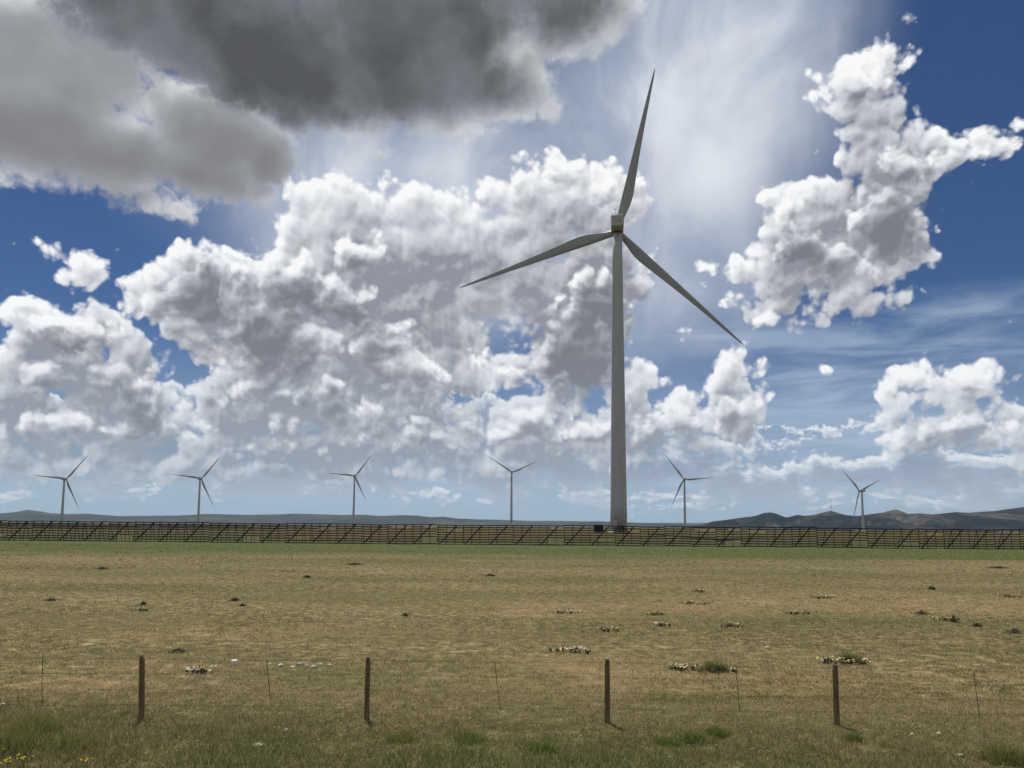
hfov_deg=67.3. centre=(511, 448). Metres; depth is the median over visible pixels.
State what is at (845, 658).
cactus clump
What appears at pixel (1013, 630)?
shrub
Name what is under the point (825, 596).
cactus clump
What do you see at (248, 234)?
sky
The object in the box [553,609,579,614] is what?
cactus clump
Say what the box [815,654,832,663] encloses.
cactus clump
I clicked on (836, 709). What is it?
wire fence
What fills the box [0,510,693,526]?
hills
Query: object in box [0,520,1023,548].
snow fence
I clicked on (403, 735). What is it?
grass tuft
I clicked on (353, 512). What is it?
wind turbine
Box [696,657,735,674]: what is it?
cactus clump
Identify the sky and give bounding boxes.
[0,0,1023,522]
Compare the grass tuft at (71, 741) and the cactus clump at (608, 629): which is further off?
the cactus clump at (608, 629)
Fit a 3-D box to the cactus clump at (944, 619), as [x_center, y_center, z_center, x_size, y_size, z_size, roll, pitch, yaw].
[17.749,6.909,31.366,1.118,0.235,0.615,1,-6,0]
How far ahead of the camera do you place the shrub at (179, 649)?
22.16 m
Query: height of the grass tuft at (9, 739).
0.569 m
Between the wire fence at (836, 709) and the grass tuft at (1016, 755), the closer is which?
the grass tuft at (1016, 755)
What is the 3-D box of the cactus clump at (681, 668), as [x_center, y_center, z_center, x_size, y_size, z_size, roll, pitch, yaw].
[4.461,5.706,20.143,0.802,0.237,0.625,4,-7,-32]
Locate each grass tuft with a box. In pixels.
[0,717,55,755]
[3,701,75,735]
[39,727,108,754]
[380,729,420,743]
[445,726,486,745]
[526,735,558,753]
[650,733,684,746]
[671,725,709,743]
[703,722,732,738]
[839,729,868,742]
[970,734,1023,767]
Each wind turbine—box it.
[35,459,84,522]
[173,456,220,523]
[331,456,370,523]
[460,69,742,532]
[491,458,534,522]
[666,456,706,527]
[844,472,877,529]
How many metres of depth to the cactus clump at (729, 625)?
28.88 m
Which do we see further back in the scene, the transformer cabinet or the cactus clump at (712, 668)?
the transformer cabinet
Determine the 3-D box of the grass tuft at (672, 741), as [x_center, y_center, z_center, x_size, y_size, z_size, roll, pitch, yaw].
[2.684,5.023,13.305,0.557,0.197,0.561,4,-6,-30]
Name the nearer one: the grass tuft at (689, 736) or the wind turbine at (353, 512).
the grass tuft at (689, 736)
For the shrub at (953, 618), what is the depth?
30.81 m
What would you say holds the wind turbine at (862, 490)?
on the ground at (554, 663)
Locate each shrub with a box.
[165,648,190,653]
[343,563,365,564]
[911,610,930,614]
[947,615,959,622]
[998,628,1021,633]
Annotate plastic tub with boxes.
[231,659,237,664]
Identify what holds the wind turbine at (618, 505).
on the ground at (554, 663)
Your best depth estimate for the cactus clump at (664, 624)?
28.87 m
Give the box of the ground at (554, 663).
[0,521,1023,767]
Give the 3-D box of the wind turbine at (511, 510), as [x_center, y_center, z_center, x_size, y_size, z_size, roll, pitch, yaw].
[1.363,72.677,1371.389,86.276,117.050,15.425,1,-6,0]
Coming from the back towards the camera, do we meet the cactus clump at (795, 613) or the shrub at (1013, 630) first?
the cactus clump at (795, 613)
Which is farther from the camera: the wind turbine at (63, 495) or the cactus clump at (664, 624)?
the wind turbine at (63, 495)
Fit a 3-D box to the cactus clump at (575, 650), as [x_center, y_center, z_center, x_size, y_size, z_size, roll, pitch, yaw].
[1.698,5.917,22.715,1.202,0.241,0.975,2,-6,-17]
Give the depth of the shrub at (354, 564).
68.88 m
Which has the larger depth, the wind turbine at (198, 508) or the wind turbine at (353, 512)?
the wind turbine at (353, 512)
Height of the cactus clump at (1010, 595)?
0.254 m
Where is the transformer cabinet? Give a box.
[593,526,602,531]
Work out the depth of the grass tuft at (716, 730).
13.86 m
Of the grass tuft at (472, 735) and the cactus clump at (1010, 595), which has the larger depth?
the cactus clump at (1010, 595)
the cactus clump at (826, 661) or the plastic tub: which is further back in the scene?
the cactus clump at (826, 661)
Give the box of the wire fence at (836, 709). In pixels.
[3,655,1022,725]
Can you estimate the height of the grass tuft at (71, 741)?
0.383 m
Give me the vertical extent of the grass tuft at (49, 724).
0.503 m
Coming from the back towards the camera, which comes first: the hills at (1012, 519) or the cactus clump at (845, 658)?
the hills at (1012, 519)
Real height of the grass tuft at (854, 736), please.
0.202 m
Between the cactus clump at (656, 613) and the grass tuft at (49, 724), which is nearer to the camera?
the grass tuft at (49, 724)
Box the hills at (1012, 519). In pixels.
[686,507,1023,530]
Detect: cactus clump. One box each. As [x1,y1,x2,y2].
[132,606,151,610]
[186,664,216,673]
[549,645,590,653]
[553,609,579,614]
[598,626,618,632]
[646,610,662,615]
[653,621,670,626]
[667,662,700,670]
[681,600,709,604]
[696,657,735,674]
[720,621,743,627]
[783,610,809,614]
[808,594,835,598]
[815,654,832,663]
[831,651,872,664]
[932,616,959,620]
[997,593,1022,597]
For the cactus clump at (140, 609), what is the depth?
32.40 m
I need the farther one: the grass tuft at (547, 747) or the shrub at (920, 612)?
the shrub at (920, 612)
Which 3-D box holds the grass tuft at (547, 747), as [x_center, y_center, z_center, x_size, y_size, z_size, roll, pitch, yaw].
[0.515,4.932,12.845,0.627,0.242,0.550,1,-6,0]
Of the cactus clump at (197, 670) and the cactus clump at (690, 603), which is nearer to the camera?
the cactus clump at (197, 670)

